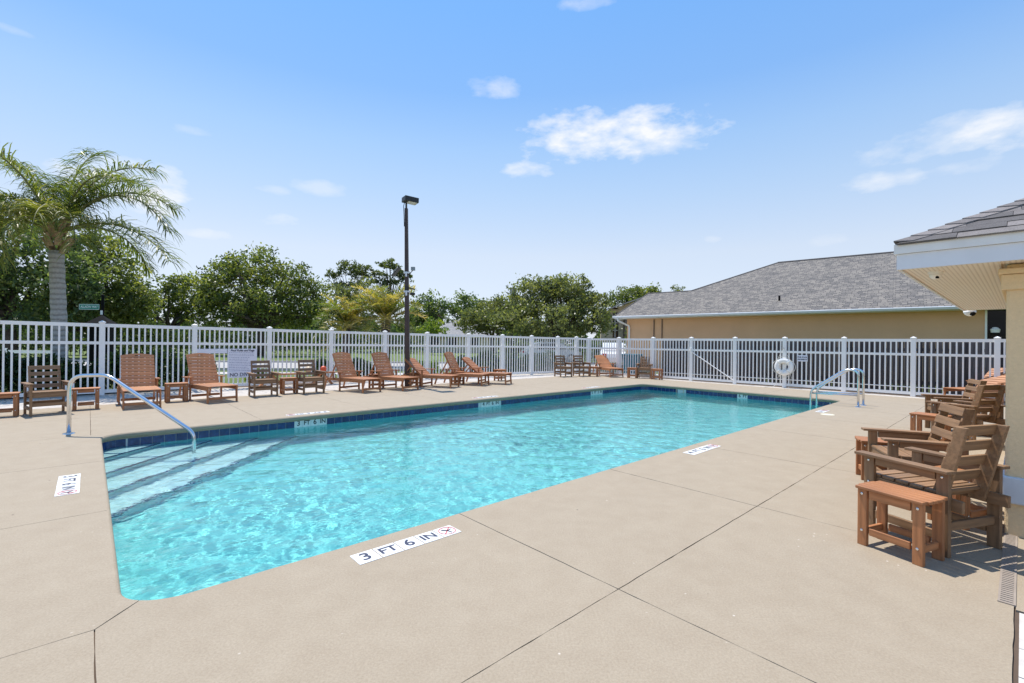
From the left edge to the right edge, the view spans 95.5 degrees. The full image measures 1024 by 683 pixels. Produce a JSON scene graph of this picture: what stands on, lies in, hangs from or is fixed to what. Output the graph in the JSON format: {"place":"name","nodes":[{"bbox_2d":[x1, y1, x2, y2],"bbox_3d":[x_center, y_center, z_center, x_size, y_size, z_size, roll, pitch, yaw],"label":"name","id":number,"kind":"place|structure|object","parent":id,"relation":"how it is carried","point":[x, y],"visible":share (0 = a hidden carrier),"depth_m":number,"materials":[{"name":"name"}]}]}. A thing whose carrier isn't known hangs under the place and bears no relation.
{"place":"outdoors","nodes":[
{"label":"outdoors","id":0,"kind":"place"},
{"bbox_2d":[71,360,657,371],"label":"road","id":1,"kind":"structure","parent":0,"point":[275,365],"depth_m":27.82,"materials":[{"name":"grey asphalt"}]},
{"bbox_2d":[600,343,626,362],"bbox_3d":[6.690,0.853,30.490,1.800,1.546,4.578,1,0,10],"label":"parked car","id":2,"kind":"object","parent":1,"relation":"on","point":[610,351],"visible":0.16,"depth_m":28.72,"materials":[{"name":"white paint"}]},
{"bbox_2d":[169,372,766,376],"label":"pavement","id":3,"kind":"structure","parent":0,"point":[347,374],"depth_m":21.09,"materials":[{"name":"grey concrete"}]},
{"bbox_2d":[5,348,49,353],"bbox_3d":[-23.605,0.779,19.998,8.102,1.022,0.120,1,0,0],"label":"rail fence","id":4,"kind":"object","parent":3,"relation":"on","point":[32,351],"visible":0.1,"depth_m":19.97,"materials":[{"name":"white plastic"}]},
{"bbox_2d":[622,354,643,373],"bbox_3d":[5.691,1.073,21.994,0.780,0.965,0.740,1,0,45],"label":"bin","id":5,"kind":"object","parent":3,"relation":"on","point":[631,361],"visible":0.35,"depth_m":21.73,"materials":[{"name":"teal plastic"}]},
{"bbox_2d":[0,344,1004,401],"bbox_3d":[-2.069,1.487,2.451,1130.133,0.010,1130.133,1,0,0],"label":"ground","id":6,"kind":"structure","parent":0,"point":[77,356],"depth_m":40.33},
{"bbox_2d":[0,198,121,357],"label":"oak tree","id":7,"kind":"object","parent":6,"relation":"on","point":[13,284],"visible":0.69,"depth_m":30.59,"materials":[{"name":"green plant"}]},
{"bbox_2d":[0,319,176,355],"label":"thicket","id":8,"kind":"object","parent":6,"relation":"on","point":[70,337],"visible":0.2,"depth_m":39.65,"materials":[{"name":"green plant"}]},
{"bbox_2d":[79,294,104,315],"bbox_3d":[-17.196,-0.291,19.000,1.016,3.304,0.119,1,0,0],"label":"street sign","id":9,"kind":"object","parent":6,"relation":"on","point":[89,306],"visible":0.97,"depth_m":18.99,"materials":[{"name":"green metal"}]},
{"bbox_2d":[20,228,167,339],"bbox_3d":[-30.972,-3.787,34.468,7.983,10.267,7.180,1,0,27],"label":"oak tree","id":10,"kind":"object","parent":6,"relation":"on","point":[133,303],"visible":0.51,"depth_m":34.35,"materials":[{"name":"green plant"}]},
{"bbox_2d":[0,142,191,359],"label":"queen palm","id":11,"kind":"object","parent":6,"relation":"on","point":[48,210],"visible":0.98,"depth_m":12.75,"materials":[{"name":"green plant"}]},
{"bbox_2d":[86,315,116,361],"bbox_3d":[-15.890,0.171,18.000,0.840,2.404,0.840,1,0,-20],"label":"mailbox kiosk","id":12,"kind":"object","parent":6,"relation":"on","point":[91,334],"visible":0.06,"depth_m":17.76,"materials":[{"name":"black metal"}]},
{"bbox_2d":[0,346,218,392],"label":"hedge","id":13,"kind":"object","parent":6,"relation":"on","point":[40,363],"visible":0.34,"depth_m":12.14,"materials":[{"name":"green plant"}]},
{"bbox_2d":[140,272,212,352],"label":"oak tree","id":14,"kind":"object","parent":6,"relation":"on","point":[179,293],"visible":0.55,"depth_m":43.57,"materials":[{"name":"green plant"}]},
{"bbox_2d":[157,323,322,354],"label":"thicket","id":15,"kind":"object","parent":6,"relation":"on","point":[240,337],"visible":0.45,"depth_m":48.64,"materials":[{"name":"green plant"}]},
{"bbox_2d":[200,335,289,349],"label":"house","id":16,"kind":"structure","parent":6,"relation":"on","point":[244,345],"depth_m":66.00,"materials":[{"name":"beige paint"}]},
{"bbox_2d":[181,242,330,355],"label":"oak tree","id":17,"kind":"object","parent":6,"relation":"on","point":[257,307],"visible":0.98,"depth_m":42.21,"materials":[{"name":"green plant"}]},
{"bbox_2d":[244,368,275,384],"bbox_3d":[-8.188,1.188,15.118,0.883,0.749,1.010,1,0,-42],"label":"shrub","id":18,"kind":"object","parent":6,"relation":"on","point":[259,373],"visible":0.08,"depth_m":15.03,"materials":[{"name":"green plant"}]},
{"bbox_2d":[23,298,599,348],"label":"woods","id":19,"kind":"object","parent":6,"relation":"on","point":[505,333],"visible":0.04,"depth_m":87.56,"materials":[{"name":"green plant"}]},
{"bbox_2d":[310,358,336,377],"bbox_3d":[-6.843,1.063,16.491,1.056,1.025,1.081,1,0,-42],"label":"shrub","id":20,"kind":"object","parent":6,"relation":"on","point":[317,363],"visible":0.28,"depth_m":16.44,"materials":[{"name":"green plant"}]},
{"bbox_2d":[311,290,382,363],"bbox_3d":[-9.570,-0.735,27.343,4.830,4.578,4.364,1,0,0],"label":"date palm","id":21,"kind":"object","parent":6,"relation":"on","point":[343,318],"visible":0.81,"depth_m":27.07,"materials":[{"name":"green plant"}]},
{"bbox_2d":[324,259,372,350],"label":"pine tree","id":22,"kind":"object","parent":6,"relation":"on","point":[362,271],"visible":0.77,"depth_m":65.74,"materials":[{"name":"green plant"}]},
{"bbox_2d":[316,276,387,331],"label":"oak tree","id":23,"kind":"object","parent":6,"relation":"on","point":[346,292],"visible":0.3,"depth_m":61.52,"materials":[{"name":"green plant"}]},
{"bbox_2d":[349,357,377,376],"bbox_3d":[-5.590,1.069,17.619,1.107,1.036,1.011,1,0,-42],"label":"shrub","id":24,"kind":"object","parent":6,"relation":"on","point":[363,367],"visible":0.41,"depth_m":17.44,"materials":[{"name":"green plant"}]},
{"bbox_2d":[321,325,424,353],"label":"thicket","id":25,"kind":"object","parent":6,"relation":"on","point":[357,337],"visible":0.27,"depth_m":55.68,"materials":[{"name":"green plant"}]},
{"bbox_2d":[336,284,426,365],"bbox_3d":[-7.337,-0.946,26.664,5.075,5.044,4.992,1,0,0],"label":"date palm","id":26,"kind":"object","parent":6,"relation":"on","point":[385,310],"visible":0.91,"depth_m":26.01,"materials":[{"name":"green plant"}]},
{"bbox_2d":[367,258,413,351],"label":"pine tree","id":27,"kind":"object","parent":6,"relation":"on","point":[393,267],"visible":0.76,"depth_m":65.58,"materials":[{"name":"green plant"}]},
{"bbox_2d":[410,360,440,373],"bbox_3d":[-3.631,1.170,19.241,1.200,0.872,1.252,1,0,-40],"label":"shrub","id":28,"kind":"object","parent":6,"relation":"on","point":[431,366],"visible":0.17,"depth_m":19.22,"materials":[{"name":"green plant"}]},
{"bbox_2d":[414,316,449,354],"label":"lime shrub","id":29,"kind":"object","parent":6,"relation":"on","point":[431,328],"visible":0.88,"depth_m":51.96,"materials":[{"name":"green plant"}]},
{"bbox_2d":[391,288,505,331],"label":"oak tree","id":30,"kind":"object","parent":6,"relation":"on","point":[436,309],"visible":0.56,"depth_m":70.83,"materials":[{"name":"green plant"}]},
{"bbox_2d":[423,318,498,352],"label":"house","id":31,"kind":"structure","parent":6,"relation":"on","point":[452,327],"depth_m":62.00,"materials":[{"name":"beige paint"}]},
{"bbox_2d":[429,337,438,347],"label":"window","id":32,"kind":"structure","parent":31,"relation":"in","point":[429,337],"depth_m":61.96,"materials":[{"name":"grey glass"}]},
{"bbox_2d":[446,337,456,347],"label":"window","id":33,"kind":"structure","parent":31,"relation":"in","point":[446,337],"depth_m":61.96,"materials":[{"name":"grey glass"}]},
{"bbox_2d":[470,337,478,347],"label":"window","id":34,"kind":"structure","parent":31,"relation":"in","point":[470,337],"depth_m":61.96,"materials":[{"name":"grey glass"}]},
{"bbox_2d":[451,290,518,350],"bbox_3d":[-1.833,-1.293,37.826,6.135,5.894,4.140,1,0,0],"label":"oak tree","id":35,"kind":"object","parent":6,"relation":"on","point":[474,319],"visible":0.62,"depth_m":37.42,"materials":[{"name":"green plant"}]},
{"bbox_2d":[455,349,562,371],"bbox_3d":[0.019,0.990,21.947,5.957,1.331,2.425,1,0,-29],"label":"hedge","id":36,"kind":"object","parent":6,"relation":"on","point":[536,357],"visible":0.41,"depth_m":21.48,"materials":[{"name":"green plant"}]},
{"bbox_2d":[0,372,1023,682],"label":"pool deck","id":37,"kind":"structure","parent":6,"relation":"on","point":[742,556],"depth_m":2.80,"materials":[{"name":"beige concrete"}]},
{"bbox_2d":[0,392,20,416],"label":"side table","id":38,"kind":"object","parent":37,"relation":"on","point":[16,400],"visible":1,"depth_m":8.47,"materials":[{"name":"wood"}]},
{"bbox_2d":[20,365,75,416],"bbox_3d":[-8.850,0.921,8.859,0.690,0.902,0.652,1,0,35],"label":"armchair","id":39,"kind":"object","parent":37,"relation":"on","point":[31,393],"visible":0.84,"depth_m":8.85,"materials":[{"name":"wood"}]},
{"bbox_2d":[54,473,80,496],"bbox_3d":[-4.381,1.408,4.592,0.170,0.009,0.832,1,0,-42],"label":"depth marker","id":40,"kind":"object","parent":37,"relation":"on","point":[68,484],"visible":1,"depth_m":4.55,"materials":[{"name":"white tile"}]},
{"bbox_2d":[72,387,100,410],"bbox_3d":[-8.665,1.160,9.454,0.440,0.430,0.297,1,0,-42],"label":"side table","id":41,"kind":"object","parent":37,"relation":"on","point":[80,390],"visible":0.92,"depth_m":9.36,"materials":[{"name":"wood"}]},
{"bbox_2d":[62,373,195,448],"bbox_3d":[-5.760,1.196,7.014,1.999,1.421,0.148,1,0,0],"label":"handrail","id":42,"kind":"object","parent":37,"relation":"on","point":[133,392],"visible":0.96,"depth_m":6.99,"materials":[{"name":"metal"}]},
{"bbox_2d":[117,353,160,409],"bbox_3d":[-8.210,0.832,10.236,0.775,1.113,1.786,1,0,-42],"label":"chaise lounge","id":43,"kind":"object","parent":37,"relation":"on","point":[147,365],"visible":0.95,"depth_m":10.43,"materials":[{"name":"brown wood"}]},
{"bbox_2d":[164,382,188,402],"bbox_3d":[-7.747,1.171,10.731,0.440,0.430,0.297,1,0,-42],"label":"side table","id":44,"kind":"object","parent":37,"relation":"on","point":[183,396],"visible":1,"depth_m":10.67,"materials":[{"name":"wood"}]},
{"bbox_2d":[178,353,237,403],"bbox_3d":[-7.300,0.843,11.168,1.786,1.113,0.775,1,0,38],"label":"chaise lounge","id":45,"kind":"object","parent":37,"relation":"on","point":[206,384],"visible":0.95,"depth_m":11.27,"materials":[{"name":"brown wood"}]},
{"bbox_2d":[246,360,280,397],"bbox_3d":[-6.421,0.951,12.000,0.652,0.902,0.690,1,0,-42],"label":"armchair","id":46,"kind":"object","parent":37,"relation":"on","point":[271,380],"visible":1,"depth_m":11.99,"materials":[{"name":"wood"}]},
{"bbox_2d":[279,377,298,393],"bbox_3d":[-6.035,1.192,12.577,0.440,0.430,0.298,1,0,-42],"label":"side table","id":47,"kind":"object","parent":37,"relation":"on","point":[283,389],"visible":1,"depth_m":12.53,"materials":[{"name":"wood"}]},
{"bbox_2d":[0,320,586,397],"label":"picket fence","id":48,"kind":"object","parent":37,"relation":"on","point":[194,343],"visible":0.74,"depth_m":14.34,"materials":[{"name":"white plastic"}]},
{"bbox_2d":[197,349,226,352],"bbox_3d":[-8.594,0.275,13.328,0.741,0.130,0.006,1,0,-44],"label":"banner","id":49,"kind":"object","parent":48,"relation":"attached to","point":[211,350],"visible":0.86,"depth_m":13.32,"materials":[{"name":"white plastic"}]},
{"bbox_2d":[227,349,256,377],"bbox_3d":[-8.037,0.645,13.859,0.782,0.857,0.011,1,0,-44],"label":"rules sign","id":50,"kind":"object","parent":48,"relation":"attached to","point":[239,363],"visible":0.94,"depth_m":13.82,"materials":[{"name":"white plastic"}]},
{"bbox_2d":[259,371,332,385],"bbox_3d":[-6.711,1.207,14.525,0.405,0.447,2.443,1,0,44],"label":"side table","id":51,"kind":"object","parent":37,"relation":"on","point":[319,375],"visible":0.21,"depth_m":14.29,"materials":[{"name":"brown wood"}]},
{"bbox_2d":[287,411,328,415],"bbox_3d":[-4.025,1.419,9.191,0.807,0.009,0.167,1,0,-42],"label":"depth marker","id":52,"kind":"object","parent":37,"relation":"on","point":[307,413],"visible":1,"depth_m":9.16,"materials":[{"name":"white tile"}]},
{"bbox_2d":[294,360,326,394],"bbox_3d":[-5.540,0.962,12.768,0.652,0.902,0.690,1,0,-45],"label":"armchair","id":53,"kind":"object","parent":37,"relation":"on","point":[315,378],"visible":0.97,"depth_m":12.75,"materials":[{"name":"wood"}]},
{"bbox_2d":[325,352,381,392],"bbox_3d":[-4.638,0.875,13.509,1.786,1.113,0.775,1,0,34],"label":"chaise lounge","id":54,"kind":"object","parent":37,"relation":"on","point":[340,360],"visible":0.98,"depth_m":13.55,"materials":[{"name":"brown wood"}]},
{"bbox_2d":[368,373,383,387],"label":"side table","id":55,"kind":"object","parent":37,"relation":"on","point":[372,384],"visible":0.65,"depth_m":14.19,"materials":[{"name":"wood"}]},
{"bbox_2d":[363,352,418,390],"bbox_3d":[-3.693,0.886,14.147,1.786,1.113,0.775,1,0,34],"label":"chaise lounge","id":56,"kind":"object","parent":37,"relation":"on","point":[385,361],"visible":0.95,"depth_m":14.20,"materials":[{"name":"brown wood"}]},
{"bbox_2d":[392,195,418,385],"bbox_3d":[-3.470,-1.612,15.015,0.845,6.102,0.482,1,0,-12],"label":"lamp post","id":57,"kind":"object","parent":37,"relation":"on","point":[407,199],"visible":0.92,"depth_m":14.98,"materials":[{"name":"brown metal"}]},
{"bbox_2d":[350,525,461,564],"bbox_3d":[-0.737,1.444,3.332,0.807,0.009,0.165,1,0,-42],"label":"depth marker","id":58,"kind":"object","parent":37,"relation":"on","point":[368,556],"visible":1,"depth_m":3.29,"materials":[{"name":"white tile"}]},
{"bbox_2d":[407,372,420,385],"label":"side table","id":59,"kind":"object","parent":37,"relation":"on","point":[411,382],"visible":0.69,"depth_m":14.97,"materials":[{"name":"wood"}]},
{"bbox_2d":[401,358,458,387],"bbox_3d":[-2.624,0.996,14.970,1.786,0.918,0.775,1,0,18],"label":"chaise lounge","id":60,"kind":"object","parent":37,"relation":"on","point":[417,367],"visible":0.94,"depth_m":14.88,"materials":[{"name":"brown wood"}]},
{"bbox_2d":[450,371,464,383],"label":"side table","id":61,"kind":"object","parent":37,"relation":"on","point":[460,380],"visible":0.66,"depth_m":15.92,"materials":[{"name":"wood"}]},
{"bbox_2d":[434,352,489,385],"bbox_3d":[-1.689,0.909,15.786,1.786,1.113,0.775,1,0,20],"label":"chaise lounge","id":62,"kind":"object","parent":37,"relation":"on","point":[452,362],"visible":0.88,"depth_m":15.72,"materials":[{"name":"brown wood"}]},
{"bbox_2d":[100,384,839,600],"bbox_3d":[1.341,2.481,9.648,14.850,1.998,6.140,1,0,-42],"label":"pool basin","id":63,"kind":"object","parent":37,"relation":"in","point":[207,433],"visible":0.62,"depth_m":9.60,"materials":[{"name":"tile"}]},
{"bbox_2d":[103,390,821,599],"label":"water","id":64,"kind":"structure","parent":63,"relation":"in","point":[205,513],"depth_m":5.86,"materials":[{"name":"blue liquid"}]},
{"bbox_2d":[461,357,511,384],"bbox_3d":[-0.933,1.016,16.311,1.786,0.918,0.775,1,0,18],"label":"chaise lounge","id":65,"kind":"object","parent":37,"relation":"on","point":[471,364],"visible":0.81,"depth_m":16.27,"materials":[{"name":"brown wood"}]},
{"bbox_2d":[493,369,506,380],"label":"side table","id":66,"kind":"object","parent":37,"relation":"on","point":[500,370],"visible":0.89,"depth_m":17.39,"materials":[{"name":"wood"}]},
{"bbox_2d":[553,355,571,376],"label":"armchair","id":67,"kind":"object","parent":37,"relation":"on","point":[560,367],"visible":0.98,"depth_m":20.01,"materials":[{"name":"wood"}]},
{"bbox_2d":[572,355,590,376],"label":"armchair","id":68,"kind":"object","parent":37,"relation":"on","point":[579,367],"visible":1,"depth_m":20.40,"materials":[{"name":"wood"}]},
{"bbox_2d":[588,366,598,376],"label":"side table","id":69,"kind":"object","parent":37,"relation":"on","point":[597,370],"visible":0.92,"depth_m":20.13,"materials":[{"name":"wood"}]},
{"bbox_2d":[593,355,623,376],"bbox_3d":[4.244,1.077,20.609,0.775,0.918,1.786,1,0,-14],"label":"chaise lounge","id":70,"kind":"object","parent":37,"relation":"on","point":[603,362],"visible":0.92,"depth_m":20.78,"materials":[{"name":"brown wood"}]},
{"bbox_2d":[627,367,636,377],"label":"side table","id":71,"kind":"object","parent":37,"relation":"on","point":[628,372],"visible":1,"depth_m":19.52,"materials":[{"name":"wood"}]},
{"bbox_2d":[637,356,652,378],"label":"armchair","id":72,"kind":"object","parent":37,"relation":"on","point":[641,364],"visible":0.93,"depth_m":19.72,"materials":[{"name":"wood"}]},
{"bbox_2d":[651,369,662,379],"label":"side table","id":73,"kind":"object","parent":37,"relation":"on","point":[660,376],"visible":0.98,"depth_m":18.85,"materials":[{"name":"wood"}]},
{"bbox_2d":[683,444,719,454],"bbox_3d":[2.627,1.485,6.410,0.807,0.009,0.166,1,0,-42],"label":"depth marker","id":74,"kind":"object","parent":37,"relation":"on","point":[701,449],"visible":1,"depth_m":6.38,"materials":[{"name":"white tile"}]},
{"bbox_2d":[587,336,1005,400],"bbox_3d":[9.362,0.705,15.910,0.137,1.739,16.896,1,0,-43],"label":"picket fence","id":75,"kind":"object","parent":37,"relation":"on","point":[997,356],"visible":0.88,"depth_m":14.96,"materials":[{"name":"white plastic"}]},
{"bbox_2d":[690,339,733,381],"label":"gate","id":76,"kind":"structure","parent":75,"relation":"attached to","point":[713,366],"depth_m":17.70,"materials":[{"name":"white plastic"}]},
{"bbox_2d":[771,347,795,387],"bbox_3d":[9.093,0.908,15.870,0.949,1.417,0.380,1,0,16],"label":"life ring","id":77,"kind":"object","parent":75,"relation":"hanging from","point":[788,371],"visible":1,"depth_m":15.80,"materials":[{"name":"white plastic"}]},
{"bbox_2d":[797,355,807,361],"bbox_3d":[9.689,0.562,15.506,0.009,0.210,0.300,1,0,-43],"label":"notice","id":78,"kind":"object","parent":75,"relation":"attached to","point":[803,358],"visible":1,"depth_m":15.50,"materials":[{"name":"white plastic"}]},
{"bbox_2d":[809,368,866,409],"bbox_3d":[8.074,1.605,11.542,0.660,1.897,1.094,1,0,-42],"label":"pool ladder","id":79,"kind":"object","parent":37,"relation":"attached to","point":[833,377],"visible":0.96,"depth_m":11.39,"materials":[{"name":"metal"}]},
{"bbox_2d":[855,436,886,479],"bbox_3d":[4.017,1.285,5.058,0.440,0.430,0.298,1,0,25],"label":"side table","id":80,"kind":"object","parent":37,"relation":"on","point":[861,442],"visible":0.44,"depth_m":5.12,"materials":[{"name":"wood"}]},
{"bbox_2d":[855,481,947,566],"bbox_3d":[2.737,1.269,3.283,0.298,0.430,0.440,1,0,-23],"label":"side table","id":81,"kind":"object","parent":37,"relation":"on","point":[883,494],"visible":1,"depth_m":3.20,"materials":[{"name":"wood"}]},
{"bbox_2d":[861,403,974,500],"bbox_3d":[3.859,1.046,4.445,0.690,0.902,0.652,1,0,22],"label":"armchair","id":82,"kind":"object","parent":37,"relation":"on","point":[898,440],"visible":0.45,"depth_m":4.36,"materials":[{"name":"wood"}]},
{"bbox_2d":[909,412,951,441],"bbox_3d":[6.317,1.313,7.018,0.297,0.430,0.440,1,0,-30],"label":"side table","id":83,"kind":"object","parent":37,"relation":"on","point":[921,416],"visible":0.45,"depth_m":7.07,"materials":[{"name":"wood"}]},
{"bbox_2d":[854,424,1010,557],"bbox_3d":[3.182,1.038,3.529,0.652,0.902,0.690,1,0,-16],"label":"armchair","id":84,"kind":"object","parent":37,"relation":"on","point":[983,471],"visible":0.84,"depth_m":3.35,"materials":[{"name":"wood"}]},
{"bbox_2d":[921,379,987,435],"bbox_3d":[7.548,1.091,7.944,0.690,0.902,0.652,1,0,24],"label":"armchair","id":85,"kind":"object","parent":37,"relation":"on","point":[967,393],"visible":0.34,"depth_m":7.97,"materials":[{"name":"wood"}]},
{"bbox_2d":[927,465,986,530],"bbox_3d":[3.727,1.280,3.858,0.440,0.430,0.297,1,0,-20],"label":"side table","id":86,"kind":"object","parent":37,"relation":"on","point":[978,511],"visible":0.08,"depth_m":3.73,"materials":[{"name":"wood"}]},
{"bbox_2d":[893,198,1023,537],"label":"clubhouse","id":87,"kind":"structure","parent":37,"relation":"on","point":[978,259],"depth_m":3.60,"materials":[{"name":"yellow paint"}]},
{"bbox_2d":[928,271,943,279],"bbox_3d":[3.682,-0.572,4.040,0.104,0.066,0.104,1,0,0],"label":"dome camera","id":88,"kind":"object","parent":87,"relation":"attached to","point":[935,275],"visible":1,"depth_m":4.01,"materials":[{"name":"white plastic"}]},
{"bbox_2d":[963,311,975,315],"bbox_3d":[8.220,-0.502,8.344,0.169,0.097,0.170,1,0,-34],"label":"bullet camera","id":89,"kind":"object","parent":87,"relation":"attached to","point":[970,313],"visible":0.99,"depth_m":8.29,"materials":[{"name":"white plastic"}]},
{"bbox_2d":[926,385,1005,439],"bbox_3d":[6.891,1.083,7.039,0.652,0.902,0.690,1,0,-13],"label":"armchair","id":90,"kind":"object","parent":37,"relation":"on","point":[995,408],"visible":0.48,"depth_m":6.83,"materials":[{"name":"wood"}]},
{"bbox_2d":[943,368,1005,404],"bbox_3d":[12.240,1.147,12.080,1.786,0.918,0.775,1,0,-12],"label":"armchair","id":91,"kind":"object","parent":37,"relation":"on","point":[997,380],"visible":0.38,"depth_m":12.16,"materials":[{"name":"brown wood"}]},
{"bbox_2d":[997,533,1017,607],"bbox_3d":[5.531,1.518,5.118,7.401,0.016,0.072,1,0,-42],"label":"trench drain","id":92,"kind":"object","parent":37,"relation":"on","point":[1007,584],"visible":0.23,"depth_m":2.98,"materials":[{"name":"white plastic"}]},
{"bbox_2d":[510,287,516,353],"bbox_3d":[-0.002,-1.349,36.802,0.720,5.837,0.720,1,0,0],"label":"street lamp","id":93,"kind":"object","parent":6,"relation":"on","point":[511,289],"visible":0.35,"depth_m":36.72,"materials":[{"name":"brown metal"}]},
{"bbox_2d":[520,342,580,362],"bbox_3d":[2.945,0.822,35.997,4.578,1.546,1.800,1,0,-10],"label":"parked car","id":94,"kind":"object","parent":6,"relation":"on","point":[565,354],"visible":0.3,"depth_m":35.29,"materials":[{"name":"white paint"}]},
{"bbox_2d":[485,271,622,341],"bbox_3d":[3.192,-1.892,35.318,10.652,7.267,8.220,1,0,0],"label":"oak tree","id":95,"kind":"object","parent":6,"relation":"on","point":[576,308],"visible":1,"depth_m":34.88,"materials":[{"name":"green plant"}]},
{"bbox_2d":[504,340,603,359],"bbox_3d":[3.613,0.729,39.893,9.182,1.979,4.074,1,0,0],"label":"thicket","id":96,"kind":"object","parent":6,"relation":"on","point":[562,342],"visible":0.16,"depth_m":39.55,"materials":[{"name":"green plant"}]},
{"bbox_2d":[600,298,639,342],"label":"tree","id":97,"kind":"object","parent":6,"relation":"on","point":[616,333],"depth_m":41.00,"materials":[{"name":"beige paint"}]},
{"bbox_2d":[611,307,617,337],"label":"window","id":98,"kind":"structure","parent":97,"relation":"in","point":[615,332],"depth_m":41.28,"materials":[{"name":"glass"}]},
{"bbox_2d":[606,282,661,307],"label":"oak tree","id":99,"kind":"object","parent":6,"relation":"on","point":[636,292],"visible":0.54,"depth_m":57.28,"materials":[{"name":"green plant"}]},
{"bbox_2d":[670,284,685,290],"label":"oak tree","id":100,"kind":"object","parent":6,"relation":"on","point":[677,288],"visible":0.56,"depth_m":54.79,"materials":[{"name":"green plant"}]},
{"bbox_2d":[612,251,1005,381],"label":"house","id":101,"kind":"structure","parent":6,"relation":"on","point":[871,296],"depth_m":22.31,"materials":[{"name":"grey"}]},
{"bbox_2d":[984,310,1005,366],"bbox_3d":[18.748,-0.096,16.765,2.400,2.140,0.270,1,0,40],"label":"window","id":102,"kind":"structure","parent":101,"relation":"in","point":[995,320],"depth_m":17.41,"materials":[{"name":"black glass"}]},
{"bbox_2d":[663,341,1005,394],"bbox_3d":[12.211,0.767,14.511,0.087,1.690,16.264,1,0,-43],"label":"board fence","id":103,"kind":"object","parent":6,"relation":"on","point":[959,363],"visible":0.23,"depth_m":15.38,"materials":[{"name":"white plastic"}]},
{"bbox_2d":[0,0,1023,341],"label":"sky","id":104,"kind":"structure","parent":0,"point":[691,144],"materials":[{"name":"blue"}]}
]}

